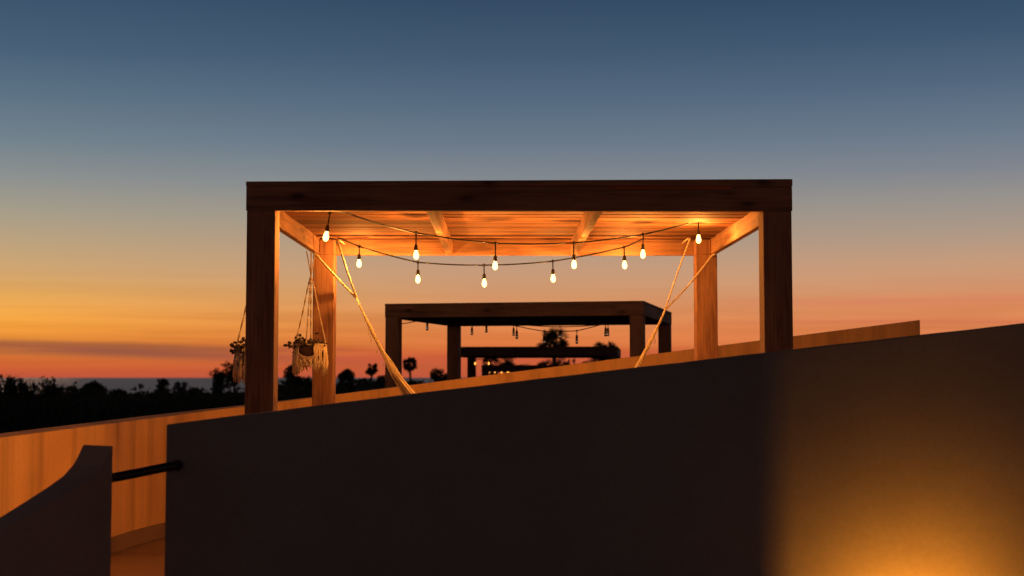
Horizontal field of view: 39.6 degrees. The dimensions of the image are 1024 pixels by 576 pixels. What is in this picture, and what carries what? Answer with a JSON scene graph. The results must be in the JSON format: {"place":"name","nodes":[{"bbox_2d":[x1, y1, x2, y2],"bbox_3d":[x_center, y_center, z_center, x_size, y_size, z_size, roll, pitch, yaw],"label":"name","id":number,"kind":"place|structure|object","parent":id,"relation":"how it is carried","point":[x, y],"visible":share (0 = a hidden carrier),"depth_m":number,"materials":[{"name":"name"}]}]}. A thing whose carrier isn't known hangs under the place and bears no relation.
{"place":"outdoors","nodes":[
{"label":"outdoors","id":0,"kind":"place"},
{"bbox_2d":[0,445,112,575],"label":"fin wall","id":1,"kind":"structure","parent":0,"point":[61,526],"depth_m":6.00,"materials":[{"name":"paint"}]},
{"bbox_2d":[110,538,164,575],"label":"terrace floor","id":2,"kind":"structure","parent":0,"point":[146,559],"depth_m":10.91,"materials":[{"name":"paint"}]},
{"bbox_2d":[245,179,792,413],"bbox_3d":[0.035,0.736,9.853,3.222,2.570,3.104,0,-4,0],"label":"pergola","id":3,"kind":"object","parent":2,"relation":"on","point":[725,213],"visible":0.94,"depth_m":8.39,"materials":[{"name":"brown wood"}]},
{"bbox_2d":[229,306,245,382],"bbox_3d":[-1.666,0.075,9.188,0.303,1.086,0.317,2,-4,-30],"label":"hanging planter","id":4,"kind":"object","parent":3,"relation":"hanging from","point":[238,351],"visible":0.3,"depth_m":9.10,"materials":[{"name":"fabric"}]},
{"bbox_2d":[283,251,328,376],"bbox_3d":[-1.550,0.192,10.730,0.330,0.953,0.330,0,-4,0],"label":"hanging planter","id":5,"kind":"object","parent":3,"relation":"hanging from","point":[306,351],"visible":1,"depth_m":10.67,"materials":[{"name":"fabric"}]},
{"bbox_2d":[339,237,644,279],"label":"string lights","id":6,"kind":"object","parent":3,"relation":"hanging from","point":[483,265],"visible":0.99,"depth_m":11.25,"materials":[{"name":"black rubber"}]},
{"bbox_2d":[324,212,700,261],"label":"string lights","id":7,"kind":"object","parent":3,"relation":"hanging from","point":[327,227],"visible":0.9,"depth_m":9.89,"materials":[{"name":"black rubber"}]},
{"bbox_2d":[313,238,714,394],"bbox_3d":[0.016,0.544,11.273,3.148,1.850,0.604,0,-4,0],"label":"hammock","id":8,"kind":"object","parent":3,"relation":"hanging from","point":[403,386],"visible":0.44,"depth_m":11.24,"materials":[{"name":"fabric"}]},
{"bbox_2d":[164,323,1023,575],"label":"parapet wall","id":9,"kind":"structure","parent":2,"relation":"on","point":[900,456],"depth_m":6.56,"materials":[{"name":"paint"}]},
{"bbox_2d":[112,460,182,482],"bbox_3d":[-1.668,0.830,6.409,0.058,0.093,0.423,-3,-5,43],"label":"handrail","id":10,"kind":"object","parent":9,"relation":"attached to","point":[176,465],"visible":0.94,"depth_m":6.42,"materials":[{"name":"brown metal"}]},
{"bbox_2d":[173,381,189,391],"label":"palm tree","id":11,"kind":"object","parent":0,"point":[178,383],"visible":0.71,"depth_m":209.35,"materials":[{"name":"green plant"}]},
{"bbox_2d":[0,378,461,393],"bbox_3d":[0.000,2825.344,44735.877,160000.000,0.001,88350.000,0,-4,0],"label":"sea","id":12,"kind":"structure","parent":0,"point":[126,384],"depth_m":2123.53,"materials":[{"name":"liquid"}]},
{"bbox_2d":[440,373,446,380],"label":"tree","id":13,"kind":"object","parent":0,"point":[443,377],"visible":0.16,"depth_m":109.56,"materials":[{"name":"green plant"}]},
{"bbox_2d":[0,320,919,553],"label":"boundary wall","id":14,"kind":"structure","parent":0,"point":[33,462],"depth_m":12.07,"materials":[{"name":"paint"}]},
{"bbox_2d":[0,0,1023,377],"label":"sky","id":15,"kind":"structure","parent":0,"point":[133,133],"materials":[{"name":"blue"}]},
{"bbox_2d":[481,365,563,375],"bbox_3d":[0.943,3.315,37.299,3.222,2.553,3.104,0,-4,4],"label":"pergola","id":16,"kind":"object","parent":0,"point":[487,369],"visible":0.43,"depth_m":35.90,"materials":[{"name":"brown wood"}]},
{"bbox_2d":[385,301,671,387],"bbox_3d":[0.332,1.542,18.705,3.222,2.553,3.104,-1,-4,12],"label":"pergola","id":17,"kind":"object","parent":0,"point":[637,316],"visible":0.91,"depth_m":17.56,"materials":[{"name":"brown wood"}]},
{"bbox_2d":[402,317,619,338],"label":"string lights","id":18,"kind":"object","parent":17,"relation":"hanging from","point":[486,330],"visible":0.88,"depth_m":19.18,"materials":[{"name":"black rubber"}]},
{"bbox_2d":[480,321,613,343],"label":"string lights","id":19,"kind":"object","parent":17,"relation":"hanging from","point":[576,338],"visible":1,"depth_m":18.37,"materials":[{"name":"black rubber"}]},
{"bbox_2d":[461,346,620,377],"bbox_3d":[0.525,2.477,28.289,3.222,2.553,3.104,0,-4,5],"label":"pergola","id":20,"kind":"object","parent":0,"point":[611,352],"visible":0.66,"depth_m":26.85,"materials":[{"name":"brown wood"}]},
{"bbox_2d":[470,356,504,364],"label":"string lights","id":21,"kind":"object","parent":20,"relation":"hanging from","point":[485,359],"visible":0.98,"depth_m":28.50,"materials":[{"name":"black rubber"}]},
{"bbox_3d":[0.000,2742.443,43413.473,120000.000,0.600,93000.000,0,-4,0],"label":"ground","id":22,"kind":"structure","parent":0,"visible":0},
{"bbox_2d":[0,374,17,432],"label":"shrub","id":23,"kind":"object","parent":22,"relation":"on","point":[7,388],"visible":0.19,"depth_m":74.51,"materials":[{"name":"green plant"}]},
{"bbox_2d":[7,377,40,431],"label":"shrub","id":24,"kind":"object","parent":22,"relation":"on","point":[22,386],"visible":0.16,"depth_m":74.46,"materials":[{"name":"green plant"}]},
{"bbox_2d":[34,376,66,426],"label":"shrub","id":25,"kind":"object","parent":22,"relation":"on","point":[45,393],"visible":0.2,"depth_m":77.24,"materials":[{"name":"green plant"}]},
{"bbox_2d":[51,381,77,412],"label":"shrub","id":26,"kind":"object","parent":22,"relation":"on","point":[71,390],"visible":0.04,"depth_m":80.14,"materials":[{"name":"green plant"}]},
{"bbox_2d":[79,380,108,398],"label":"tree","id":27,"kind":"object","parent":22,"relation":"on","point":[94,384],"visible":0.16,"depth_m":129.13,"materials":[{"name":"green plant"}]},
{"bbox_2d":[109,388,127,395],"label":"tree","id":28,"kind":"object","parent":22,"relation":"on","point":[120,390],"visible":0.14,"depth_m":149.14,"materials":[{"name":"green plant"}]},
{"bbox_2d":[155,378,169,392],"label":"tree","id":29,"kind":"object","parent":22,"relation":"on","point":[162,384],"visible":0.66,"depth_m":179.31,"materials":[{"name":"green plant"}]},
{"bbox_2d":[188,387,203,397],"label":"tree","id":30,"kind":"object","parent":22,"relation":"on","point":[196,389],"visible":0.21,"depth_m":149.06,"materials":[{"name":"green plant"}]},
{"bbox_2d":[208,368,228,395],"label":"tree","id":31,"kind":"object","parent":22,"relation":"on","point":[218,380],"visible":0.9,"depth_m":109.49,"materials":[{"name":"green plant"}]},
{"bbox_2d":[0,376,437,432],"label":"woodland","id":32,"kind":"object","parent":22,"relation":"on","point":[87,407],"visible":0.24,"depth_m":65.77,"materials":[{"name":"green plant"}]},
{"bbox_2d":[221,361,238,398],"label":"tree","id":33,"kind":"object","parent":22,"relation":"on","point":[229,374],"visible":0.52,"depth_m":104.61,"materials":[{"name":"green plant"}]},
{"bbox_2d":[283,364,300,390],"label":"tree","id":34,"kind":"object","parent":22,"relation":"on","point":[289,375],"visible":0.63,"depth_m":119.44,"materials":[{"name":"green plant"}]},
{"bbox_2d":[297,376,311,391],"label":"tree","id":35,"kind":"object","parent":22,"relation":"on","point":[305,381],"visible":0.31,"depth_m":119.45,"materials":[{"name":"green plant"}]},
{"bbox_2d":[336,368,354,388],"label":"tree","id":36,"kind":"object","parent":22,"relation":"on","point":[345,375],"visible":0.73,"depth_m":124.38,"materials":[{"name":"green plant"}]},
{"bbox_2d":[354,377,370,388],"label":"tree","id":37,"kind":"object","parent":22,"relation":"on","point":[365,379],"visible":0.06,"depth_m":124.56,"materials":[{"name":"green plant"}]},
{"bbox_2d":[365,363,377,379],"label":"palm tree","id":38,"kind":"object","parent":22,"relation":"on","point":[370,371],"visible":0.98,"depth_m":209.51,"materials":[{"name":"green plant"}]},
{"bbox_2d":[374,375,384,388],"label":"tree","id":39,"kind":"object","parent":22,"relation":"on","point":[380,378],"visible":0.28,"depth_m":114.51,"materials":[{"name":"green plant"}]},
{"bbox_2d":[403,357,416,381],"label":"palm tree","id":40,"kind":"object","parent":22,"relation":"on","point":[409,367],"visible":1,"depth_m":199.48,"materials":[{"name":"green plant"}]},
{"bbox_2d":[407,379,424,384],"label":"tree","id":41,"kind":"object","parent":22,"relation":"on","point":[414,382],"visible":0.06,"depth_m":114.32,"materials":[{"name":"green plant"}]},
{"bbox_2d":[429,367,438,380],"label":"palm tree","id":42,"kind":"object","parent":22,"relation":"on","point":[433,371],"visible":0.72,"depth_m":169.63,"materials":[{"name":"green plant"}]},
{"bbox_2d":[430,368,445,381],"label":"tree","id":43,"kind":"object","parent":22,"relation":"on","point":[437,377],"visible":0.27,"depth_m":119.72,"materials":[{"name":"green plant"}]},
{"bbox_2d":[481,358,499,374],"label":"palm tree","id":44,"kind":"object","parent":22,"relation":"on","point":[495,360],"visible":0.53,"depth_m":189.62,"materials":[{"name":"green plant"}]},
{"bbox_2d":[497,358,515,372],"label":"palm tree","id":45,"kind":"object","parent":22,"relation":"on","point":[508,362],"visible":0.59,"depth_m":199.52,"materials":[{"name":"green plant"}]},
{"bbox_2d":[537,359,551,364],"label":"palm tree","id":46,"kind":"object","parent":22,"relation":"on","point":[544,362],"visible":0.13,"depth_m":184.73,"materials":[{"name":"green plant"}]},
{"bbox_2d":[535,327,569,364],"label":"palm tree","id":47,"kind":"object","parent":22,"relation":"on","point":[551,338],"visible":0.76,"depth_m":164.42,"materials":[{"name":"green plant"}]},
{"bbox_2d":[551,358,570,364],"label":"palm tree","id":48,"kind":"object","parent":22,"relation":"on","point":[558,362],"visible":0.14,"depth_m":160.18,"materials":[{"name":"green plant"}]},
{"bbox_2d":[588,341,618,361],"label":"palm tree","id":49,"kind":"object","parent":22,"relation":"on","point":[600,344],"visible":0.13,"depth_m":164.50,"materials":[{"name":"green plant"}]}
]}

